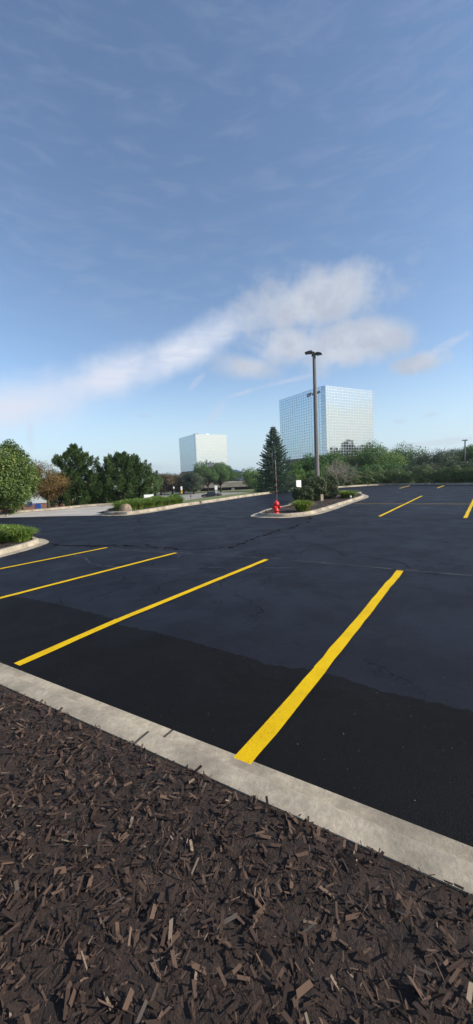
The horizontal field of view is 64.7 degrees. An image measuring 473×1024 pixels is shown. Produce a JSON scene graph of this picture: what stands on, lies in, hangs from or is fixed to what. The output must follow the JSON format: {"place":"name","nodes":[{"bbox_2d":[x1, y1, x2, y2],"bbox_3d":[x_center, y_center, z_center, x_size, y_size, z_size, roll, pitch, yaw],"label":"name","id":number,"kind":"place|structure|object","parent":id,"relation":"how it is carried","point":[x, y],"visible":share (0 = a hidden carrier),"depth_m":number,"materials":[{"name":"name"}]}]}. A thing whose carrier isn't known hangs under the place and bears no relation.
{"place":"outdoors","nodes":[
{"label":"outdoors","id":0,"kind":"place"},
{"bbox_2d":[0,505,111,517],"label":"concrete drive","id":1,"kind":"structure","parent":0,"point":[86,511],"depth_m":26.72,"materials":[{"name":"grey concrete"}]},
{"bbox_2d":[0,503,112,516],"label":"kerb","id":2,"kind":"structure","parent":1,"relation":"on","point":[2,514],"depth_m":30.50,"materials":[{"name":"concrete"}]},
{"bbox_2d":[99,506,116,515],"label":"kerb","id":3,"kind":"structure","parent":1,"relation":"on","point":[105,513],"depth_m":22.71,"materials":[{"name":"concrete"}]},
{"bbox_2d":[104,492,247,505],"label":"road","id":4,"kind":"structure","parent":0,"point":[186,496],"depth_m":108.58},
{"bbox_2d":[201,491,221,497],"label":"black car","id":5,"kind":"object","parent":4,"relation":"on","point":[211,494],"visible":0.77,"depth_m":86.09,"materials":[{"name":"black paint"}]},
{"bbox_2d":[0,683,472,1023],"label":"mulch bed","id":6,"kind":"object","parent":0,"point":[356,934],"depth_m":1.51,"materials":[{"name":"brown wood"}]},
{"bbox_2d":[0,485,472,710],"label":"asphalt lot","id":7,"kind":"structure","parent":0,"point":[420,647],"depth_m":6.98,"materials":[{"name":"black asphalt"}]},
{"bbox_2d":[0,537,48,557],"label":"kerb","id":8,"kind":"structure","parent":7,"relation":"on","point":[35,542],"depth_m":11.47,"materials":[{"name":"concrete"}]},
{"bbox_2d":[0,540,30,548],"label":"mulch bed","id":9,"kind":"object","parent":8,"relation":"in","point":[5,544],"visible":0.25,"depth_m":11.80,"materials":[{"name":"brown wood"}]},
{"bbox_2d":[0,526,15,541],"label":"daylily clump","id":10,"kind":"object","parent":9,"relation":"on","point":[3,532],"visible":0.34,"depth_m":12.31,"materials":[{"name":"green plant"}]},
{"bbox_2d":[0,523,17,526],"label":"daylily clump","id":11,"kind":"object","parent":9,"relation":"on","point":[15,525],"visible":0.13,"depth_m":13.67,"materials":[{"name":"green plant"}]},
{"bbox_2d":[0,525,33,541],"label":"daylily clump","id":12,"kind":"object","parent":9,"relation":"on","point":[7,539],"visible":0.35,"depth_m":12.30,"materials":[{"name":"green plant"}]},
{"bbox_2d":[0,526,42,541],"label":"daylily clump","id":13,"kind":"object","parent":9,"relation":"on","point":[21,535],"visible":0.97,"depth_m":12.11,"materials":[{"name":"green plant"}]},
{"bbox_2d":[21,526,38,537],"bbox_3d":[-7.349,0.722,12.894,1.102,0.402,1.177,-4,5,-13],"label":"daylily clump","id":14,"kind":"object","parent":9,"relation":"on","point":[31,535],"visible":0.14,"depth_m":12.96,"materials":[{"name":"green plant"}]},
{"bbox_2d":[0,494,360,546],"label":"mulch chips","id":15,"kind":"object","parent":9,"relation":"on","point":[263,511],"visible":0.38,"depth_m":19.80,"materials":[{"name":"brown wood"}]},
{"bbox_2d":[0,547,106,568],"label":"parking line","id":16,"kind":"object","parent":7,"relation":"on","point":[51,558],"visible":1,"depth_m":9.75,"materials":[{"name":"yellow paint"}]},
{"bbox_2d":[12,553,174,594],"bbox_3d":[-2.765,1.262,8.171,0.121,0.001,3.975,1,6,37],"label":"parking line","id":17,"kind":"object","parent":7,"relation":"on","point":[88,575],"visible":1,"depth_m":7.73,"materials":[{"name":"yellow paint"}]},
{"bbox_2d":[55,527,298,569],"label":"pavement scuffs","id":18,"kind":"object","parent":7,"relation":"on","point":[160,569],"visible":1,"depth_m":8.50,"materials":[{"name":"black asphalt"}]},
{"bbox_2d":[51,522,309,549],"bbox_3d":[-0.900,0.857,11.795,9.445,0.001,3.758,-4,5,-19],"label":"broken seam","id":19,"kind":"object","parent":7,"relation":"on","point":[179,549],"visible":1,"depth_m":11.41,"materials":[{"name":"black asphalt"}]},
{"bbox_2d":[117,559,267,619],"bbox_3d":[-0.465,1.279,6.816,0.124,0.001,4.072,1,6,35],"label":"parking line","id":20,"kind":"object","parent":7,"relation":"on","point":[174,596],"visible":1,"depth_m":6.23,"materials":[{"name":"yellow paint"}]},
{"bbox_2d":[10,517,444,619],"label":"pavement cracks","id":21,"kind":"object","parent":7,"relation":"on","point":[212,571],"visible":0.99,"depth_m":8.29,"materials":[{"name":"black asphalt"}]},
{"bbox_2d":[0,595,472,846],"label":"asphalt patch","id":22,"kind":"object","parent":7,"relation":"on","point":[385,753],"visible":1,"depth_m":2.99,"materials":[{"name":"black asphalt"}]},
{"bbox_2d":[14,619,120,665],"bbox_3d":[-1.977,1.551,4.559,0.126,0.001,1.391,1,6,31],"label":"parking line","id":23,"kind":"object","parent":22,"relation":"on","point":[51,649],"visible":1,"depth_m":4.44,"materials":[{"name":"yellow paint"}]},
{"bbox_2d":[233,667,326,763],"bbox_3d":[0.383,1.587,2.971,0.141,0.001,1.535,1,6,35],"label":"parking line","id":24,"kind":"object","parent":22,"relation":"on","point":[253,747],"visible":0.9,"depth_m":2.87,"materials":[{"name":"yellow paint"}]},
{"bbox_2d":[0,663,472,894],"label":"kerb","id":25,"kind":"structure","parent":7,"relation":"on","point":[424,850],"depth_m":2.12,"materials":[{"name":"concrete"}]},
{"bbox_2d":[108,483,472,515],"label":"kerb","id":26,"kind":"structure","parent":7,"relation":"on","point":[136,512],"depth_m":31.43,"materials":[{"name":"concrete"}]},
{"bbox_2d":[114,549,472,575],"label":"pavement seam","id":27,"kind":"object","parent":7,"relation":"on","point":[307,561],"visible":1,"depth_m":7.96,"materials":[{"name":"black asphalt"}]},
{"bbox_2d":[251,492,368,517],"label":"kerb","id":28,"kind":"structure","parent":7,"relation":"on","point":[317,511],"depth_m":18.40,"materials":[{"name":"concrete"}]},
{"bbox_2d":[262,493,360,513],"bbox_3d":[6.190,-0.854,25.908,3.376,0.001,19.044,0,6,30],"label":"mulch bed","id":29,"kind":"object","parent":28,"relation":"in","point":[292,510],"visible":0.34,"depth_m":21.43,"materials":[{"name":"brown wood"}]},
{"bbox_2d":[271,461,280,513],"bbox_3d":[1.819,-1.174,17.520,0.425,2.534,0.357,-5,6,-28],"label":"fire hydrant","id":30,"kind":"object","parent":29,"relation":"on","point":[276,507],"visible":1,"depth_m":17.52,"materials":[{"name":"red metal"}]},
{"bbox_2d":[295,480,300,486],"bbox_3d":[4.147,-1.401,25.001,0.436,1.437,0.086,-6,6,-30],"label":"white sign","id":31,"kind":"object","parent":29,"relation":"on","point":[298,483],"visible":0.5,"depth_m":24.92,"materials":[{"name":"metal"}]},
{"bbox_2d":[288,499,315,511],"bbox_3d":[3.258,-0.337,18.379,1.705,0.564,1.750,-3,5,0],"label":"daylily clump","id":32,"kind":"object","parent":29,"relation":"on","point":[301,506],"visible":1,"depth_m":18.07,"materials":[{"name":"green plant"}]},
{"bbox_2d":[291,485,313,501],"bbox_3d":[4.199,-1.124,23.530,1.481,1.162,1.435,-3,5,0],"label":"clipped shrub","id":33,"kind":"object","parent":29,"relation":"on","point":[303,493],"visible":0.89,"depth_m":23.02,"materials":[{"name":"green plant"}]},
{"bbox_2d":[305,350,321,490],"bbox_3d":[5.697,-6.260,27.043,1.221,10.640,0.486,-1,5,20],"label":"parking lamp","id":34,"kind":"object","parent":29,"relation":"on","point":[316,442],"visible":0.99,"depth_m":26.91,"materials":[{"name":"metal"}]},
{"bbox_2d":[301,476,328,499],"bbox_3d":[5.442,-1.673,25.998,2.072,1.698,2.008,-3,5,0],"label":"clipped shrub","id":35,"kind":"object","parent":29,"relation":"on","point":[313,481],"visible":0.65,"depth_m":25.37,"materials":[{"name":"green plant"}]},
{"bbox_2d":[320,475,338,498],"bbox_3d":[6.667,-1.835,26.981,1.615,1.732,1.782,-3,5,0],"label":"clipped shrub","id":36,"kind":"object","parent":29,"relation":"on","point":[332,485],"visible":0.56,"depth_m":26.37,"materials":[{"name":"green plant"}]},
{"bbox_2d":[339,490,359,497],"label":"daylily clump","id":37,"kind":"object","parent":29,"relation":"on","point":[346,494],"visible":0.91,"depth_m":26.57,"materials":[{"name":"green plant"}]},
{"bbox_2d":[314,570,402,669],"bbox_3d":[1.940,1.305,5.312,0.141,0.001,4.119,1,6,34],"label":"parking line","id":38,"kind":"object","parent":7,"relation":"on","point":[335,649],"visible":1,"depth_m":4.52,"materials":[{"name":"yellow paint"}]},
{"bbox_2d":[380,496,421,515],"bbox_3d":[9.705,-0.490,21.349,0.145,0.001,13.516,1,6,33],"label":"parking line","id":39,"kind":"object","parent":7,"relation":"on","point":[399,506],"visible":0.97,"depth_m":19.19,"materials":[{"name":"yellow paint"}]},
{"bbox_2d":[463,500,472,517],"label":"parking line","id":40,"kind":"object","parent":7,"relation":"on","point":[468,511],"visible":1,"depth_m":16.37,"materials":[{"name":"yellow paint"}]},
{"bbox_2d":[0,0,472,482],"label":"sky","id":41,"kind":"structure","parent":0,"point":[199,198],"materials":[{"name":"blue"}]},
{"bbox_2d":[10,481,472,517],"bbox_3d":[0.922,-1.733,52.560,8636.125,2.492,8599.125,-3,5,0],"label":"ground","id":42,"kind":"structure","parent":0,"point":[246,490],"depth_m":129.55,"materials":[{"name":"green plant"}]},
{"bbox_2d":[0,439,41,513],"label":"leafy tree","id":43,"kind":"object","parent":42,"relation":"on","point":[18,484],"visible":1,"depth_m":26.29,"materials":[{"name":"green plant"}]},
{"bbox_2d":[0,480,86,511],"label":"brick building","id":44,"kind":"structure","parent":42,"relation":"on","point":[35,503],"depth_m":65.99,"materials":[{"name":"white paint"}]},
{"bbox_2d":[26,457,72,510],"bbox_3d":[-16.415,-2.377,32.256,4.063,4.608,4.098,-6,6,-33],"label":"crabapple tree","id":45,"kind":"object","parent":42,"relation":"on","point":[46,492],"visible":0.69,"depth_m":32.09,"materials":[{"name":"brown plant"}]},
{"bbox_2d":[41,443,105,507],"bbox_3d":[-15.441,-3.406,35.968,6.198,6.515,6.373,-3,5,0],"label":"pine tree","id":46,"kind":"object","parent":42,"relation":"on","point":[79,490],"visible":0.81,"depth_m":34.60,"materials":[{"name":"green plant"}]},
{"bbox_2d":[88,451,157,502],"bbox_3d":[-11.521,-3.328,37.646,7.184,5.649,6.968,-3,5,0],"label":"pine tree","id":47,"kind":"object","parent":42,"relation":"on","point":[130,474],"visible":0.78,"depth_m":36.56,"materials":[{"name":"green plant"}]},
{"bbox_2d":[140,470,162,490],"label":"roadside tree","id":48,"kind":"object","parent":42,"relation":"on","point":[159,483],"visible":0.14,"depth_m":110.77,"materials":[{"name":"green plant"}]},
{"bbox_2d":[153,473,174,494],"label":"roadside tree","id":49,"kind":"object","parent":42,"relation":"on","point":[167,478],"visible":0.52,"depth_m":116.20,"materials":[{"name":"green plant"}]},
{"bbox_2d":[164,473,179,493],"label":"roadside tree","id":50,"kind":"object","parent":42,"relation":"on","point":[170,485],"visible":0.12,"depth_m":120.75,"materials":[{"name":"green plant"}]},
{"bbox_2d":[171,472,188,493],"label":"roadside tree","id":51,"kind":"object","parent":42,"relation":"on","point":[177,484],"visible":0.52,"depth_m":116.67,"materials":[{"name":"green plant"}]},
{"bbox_2d":[180,471,207,493],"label":"roadside tree","id":52,"kind":"object","parent":42,"relation":"on","point":[195,483],"visible":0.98,"depth_m":114.84,"materials":[{"name":"green plant"}]},
{"bbox_2d":[179,434,227,473],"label":"glass tower","id":53,"kind":"structure","parent":42,"relation":"on","point":[209,450],"depth_m":409.16,"materials":[{"name":"grey mirror"}]},
{"bbox_2d":[194,461,219,492],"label":"roadside tree","id":54,"kind":"object","parent":42,"relation":"on","point":[199,469],"visible":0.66,"depth_m":118.94,"materials":[{"name":"green plant"}]},
{"bbox_2d":[180,481,253,491],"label":"parking deck","id":55,"kind":"structure","parent":42,"relation":"on","point":[233,485],"depth_m":142.22,"materials":[{"name":"concrete"}]},
{"bbox_2d":[203,462,237,491],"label":"roadside tree","id":56,"kind":"object","parent":42,"relation":"on","point":[224,471],"visible":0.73,"depth_m":121.79,"materials":[{"name":"green plant"}]},
{"bbox_2d":[233,469,249,480],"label":"distant tree","id":57,"kind":"object","parent":42,"relation":"on","point":[238,476],"visible":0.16,"depth_m":187.81,"materials":[{"name":"green plant"}]},
{"bbox_2d":[241,467,259,488],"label":"distant tree","id":58,"kind":"object","parent":42,"relation":"on","point":[247,478],"visible":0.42,"depth_m":118.77,"materials":[{"name":"green plant"}]},
{"bbox_2d":[249,471,264,491],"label":"distant tree","id":59,"kind":"object","parent":42,"relation":"on","point":[253,481],"visible":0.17,"depth_m":78.81,"materials":[{"name":"green plant"}]},
{"bbox_2d":[97,482,472,512],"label":"verge","id":60,"kind":"structure","parent":42,"relation":"on","point":[206,498],"depth_m":35.25,"materials":[{"name":"green plant"}]},
{"bbox_2d":[132,503,180,510],"bbox_3d":[-6.053,-0.368,26.239,2.435,0.005,7.339,0,6,22],"label":"mulch bed","id":61,"kind":"object","parent":60,"relation":"on","point":[152,507],"visible":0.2,"depth_m":25.33,"materials":[{"name":"brown wood"}]},
{"bbox_2d":[109,500,132,510],"bbox_3d":[-7.158,-0.414,23.391,1.943,0.698,1.987,-6,6,-33],"label":"daylily clump","id":62,"kind":"object","parent":61,"relation":"on","point":[116,505],"visible":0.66,"depth_m":23.10,"materials":[{"name":"green plant"}]},
{"bbox_2d":[119,504,131,510],"bbox_3d":[-6.878,-0.213,23.103,0.822,0.590,0.604,-3,5,0],"label":"boulder","id":63,"kind":"object","parent":61,"relation":"on","point":[125,507],"visible":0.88,"depth_m":22.90,"materials":[{"name":"beige stone"}]},
{"bbox_2d":[117,499,138,507],"bbox_3d":[-7.082,-0.471,23.921,1.946,0.710,1.990,-3,5,-4],"label":"daylily clump","id":64,"kind":"object","parent":61,"relation":"on","point":[129,502],"visible":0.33,"depth_m":23.70,"materials":[{"name":"green plant"}]},
{"bbox_2d":[119,498,141,509],"bbox_3d":[-6.871,-0.525,24.201,2.011,0.746,2.057,-3,5,-3],"label":"daylily clump","id":65,"kind":"object","parent":61,"relation":"on","point":[135,507],"visible":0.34,"depth_m":24.06,"materials":[{"name":"green plant"}]},
{"bbox_2d":[137,500,148,508],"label":"daylily clump","id":66,"kind":"object","parent":61,"relation":"on","point":[140,506],"visible":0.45,"depth_m":24.50,"materials":[{"name":"green plant"}]},
{"bbox_2d":[136,498,152,507],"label":"daylily clump","id":67,"kind":"object","parent":61,"relation":"on","point":[146,506],"visible":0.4,"depth_m":25.17,"materials":[{"name":"green plant"}]},
{"bbox_2d":[149,497,162,506],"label":"daylily clump","id":68,"kind":"object","parent":61,"relation":"on","point":[158,500],"visible":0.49,"depth_m":25.89,"materials":[{"name":"green plant"}]},
{"bbox_2d":[155,498,164,505],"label":"daylily clump","id":69,"kind":"object","parent":61,"relation":"on","point":[160,503],"visible":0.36,"depth_m":26.21,"materials":[{"name":"green plant"}]},
{"bbox_2d":[165,497,173,504],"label":"daylily clump","id":70,"kind":"object","parent":61,"relation":"on","point":[170,501],"visible":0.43,"depth_m":27.31,"materials":[{"name":"green plant"}]},
{"bbox_2d":[169,497,180,503],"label":"daylily clump","id":71,"kind":"object","parent":61,"relation":"on","point":[176,501],"visible":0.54,"depth_m":27.99,"materials":[{"name":"green plant"}]},
{"bbox_2d":[253,427,295,492],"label":"blue spruce","id":72,"kind":"object","parent":60,"relation":"on","point":[271,474],"visible":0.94,"depth_m":43.48,"materials":[{"name":"green plant"}]},
{"bbox_2d":[330,472,350,485],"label":"rounded shrub","id":73,"kind":"object","parent":60,"relation":"on","point":[342,479],"visible":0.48,"depth_m":51.28,"materials":[{"name":"green plant"}]},
{"bbox_2d":[323,457,363,485],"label":"bare bush","id":74,"kind":"object","parent":60,"relation":"on","point":[343,469],"visible":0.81,"depth_m":51.08,"materials":[{"name":"plant"}]},
{"bbox_2d":[337,473,363,485],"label":"rounded shrub","id":75,"kind":"object","parent":60,"relation":"on","point":[359,479],"visible":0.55,"depth_m":51.89,"materials":[{"name":"green plant"}]},
{"bbox_2d":[352,469,376,484],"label":"rounded shrub","id":76,"kind":"object","parent":60,"relation":"on","point":[366,472],"visible":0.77,"depth_m":52.70,"materials":[{"name":"green plant"}]},
{"bbox_2d":[364,470,390,483],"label":"rounded shrub","id":77,"kind":"object","parent":60,"relation":"on","point":[378,477],"visible":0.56,"depth_m":53.38,"materials":[{"name":"green plant"}]},
{"bbox_2d":[376,468,405,483],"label":"rounded shrub","id":78,"kind":"object","parent":60,"relation":"on","point":[390,475],"visible":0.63,"depth_m":53.78,"materials":[{"name":"green plant"}]},
{"bbox_2d":[394,471,412,482],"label":"rounded shrub","id":79,"kind":"object","parent":60,"relation":"on","point":[403,479],"visible":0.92,"depth_m":51.51,"materials":[{"name":"green plant"}]},
{"bbox_2d":[410,465,432,482],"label":"rounded shrub","id":80,"kind":"object","parent":60,"relation":"on","point":[420,471],"visible":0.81,"depth_m":48.93,"materials":[{"name":"green plant"}]},
{"bbox_2d":[427,469,447,482],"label":"rounded shrub","id":81,"kind":"object","parent":60,"relation":"on","point":[432,477],"visible":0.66,"depth_m":46.93,"materials":[{"name":"green plant"}]},
{"bbox_2d":[438,465,461,482],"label":"rounded shrub","id":82,"kind":"object","parent":60,"relation":"on","point":[448,478],"visible":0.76,"depth_m":45.15,"materials":[{"name":"green plant"}]},
{"bbox_2d":[451,467,472,482],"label":"rounded shrub","id":83,"kind":"object","parent":60,"relation":"on","point":[462,479],"visible":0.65,"depth_m":43.84,"materials":[{"name":"green plant"}]},
{"bbox_2d":[461,467,472,482],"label":"rounded shrub","id":84,"kind":"object","parent":60,"relation":"on","point":[469,476],"visible":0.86,"depth_m":42.81,"materials":[{"name":"green plant"}]},
{"bbox_2d":[278,469,302,487],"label":"understorey tree","id":85,"kind":"object","parent":42,"relation":"on","point":[298,477],"visible":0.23,"depth_m":53.84,"materials":[{"name":"green plant"}]},
{"bbox_2d":[285,460,308,472],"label":"green tree","id":86,"kind":"object","parent":42,"relation":"on","point":[295,465],"visible":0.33,"depth_m":59.30,"materials":[{"name":"green plant"}]},
{"bbox_2d":[290,467,309,477],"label":"understorey tree","id":87,"kind":"object","parent":42,"relation":"on","point":[299,471],"visible":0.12,"depth_m":54.48,"materials":[{"name":"green plant"}]},
{"bbox_2d":[293,452,313,464],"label":"green tree","id":88,"kind":"object","parent":42,"relation":"on","point":[307,457],"visible":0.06,"depth_m":64.49,"materials":[{"name":"green plant"}]},
{"bbox_2d":[294,469,322,479],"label":"understorey tree","id":89,"kind":"object","parent":42,"relation":"on","point":[311,472],"visible":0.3,"depth_m":54.13,"materials":[{"name":"green plant"}]},
{"bbox_2d":[305,455,334,470],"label":"green tree","id":90,"kind":"object","parent":42,"relation":"on","point":[323,463],"visible":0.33,"depth_m":58.48,"materials":[{"name":"green plant"}]},
{"bbox_2d":[279,386,372,466],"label":"glass tower","id":91,"kind":"structure","parent":42,"relation":"on","point":[345,420],"depth_m":219.18,"materials":[{"name":"blue glass"}]},
{"bbox_2d":[319,468,337,476],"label":"understorey tree","id":92,"kind":"object","parent":42,"relation":"on","point":[326,472],"visible":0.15,"depth_m":55.05,"materials":[{"name":"green plant"}]},
{"bbox_2d":[325,450,352,469],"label":"green tree","id":93,"kind":"object","parent":42,"relation":"on","point":[332,457],"visible":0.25,"depth_m":63.81,"materials":[{"name":"green plant"}]},
{"bbox_2d":[331,464,360,480],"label":"understorey tree","id":94,"kind":"object","parent":42,"relation":"on","point":[350,469],"visible":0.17,"depth_m":56.80,"materials":[{"name":"green plant"}]},
{"bbox_2d":[343,449,365,482],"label":"green tree","id":95,"kind":"object","parent":42,"relation":"on","point":[353,456],"visible":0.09,"depth_m":68.31,"materials":[{"name":"green plant"}]},
{"bbox_2d":[357,464,389,482],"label":"understorey tree","id":96,"kind":"object","parent":42,"relation":"on","point":[366,467],"visible":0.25,"depth_m":56.60,"materials":[{"name":"green plant"}]},
{"bbox_2d":[351,439,407,478],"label":"green tree","id":97,"kind":"object","parent":42,"relation":"on","point":[381,456],"visible":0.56,"depth_m":63.27,"materials":[{"name":"green plant"}]},
{"bbox_2d":[381,461,408,481],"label":"understorey tree","id":98,"kind":"object","parent":42,"relation":"on","point":[393,465],"visible":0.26,"depth_m":58.72,"materials":[{"name":"green plant"}]},
{"bbox_2d":[388,441,432,479],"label":"green tree","id":99,"kind":"object","parent":42,"relation":"on","point":[407,454],"visible":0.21,"depth_m":69.41,"materials":[{"name":"green plant"}]},
{"bbox_2d":[401,462,441,480],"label":"understorey tree","id":100,"kind":"object","parent":42,"relation":"on","point":[409,468],"visible":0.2,"depth_m":55.18,"materials":[{"name":"green plant"}]},
{"bbox_2d":[407,447,462,469],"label":"twiggy tree","id":101,"kind":"object","parent":42,"relation":"on","point":[438,460],"visible":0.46,"depth_m":58.42,"materials":[{"name":"green plant"}]},
{"bbox_2d":[430,450,459,466],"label":"twiggy tree","id":102,"kind":"object","parent":42,"relation":"on","point":[451,455],"visible":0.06,"depth_m":64.81,"materials":[{"name":"green plant"}]},
{"bbox_2d":[443,460,472,475],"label":"understorey tree","id":103,"kind":"object","parent":42,"relation":"on","point":[458,464],"visible":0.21,"depth_m":53.13,"materials":[{"name":"green plant"}]},
{"bbox_2d":[454,444,472,463],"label":"green tree","id":104,"kind":"object","parent":42,"relation":"on","point":[469,452],"visible":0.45,"depth_m":61.30,"materials":[{"name":"green plant"}]},
{"bbox_2d":[462,439,467,460],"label":"parking lamp","id":105,"kind":"object","parent":42,"relation":"on","point":[464,451],"visible":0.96,"depth_m":59.44,"materials":[{"name":"metal"}]}
]}

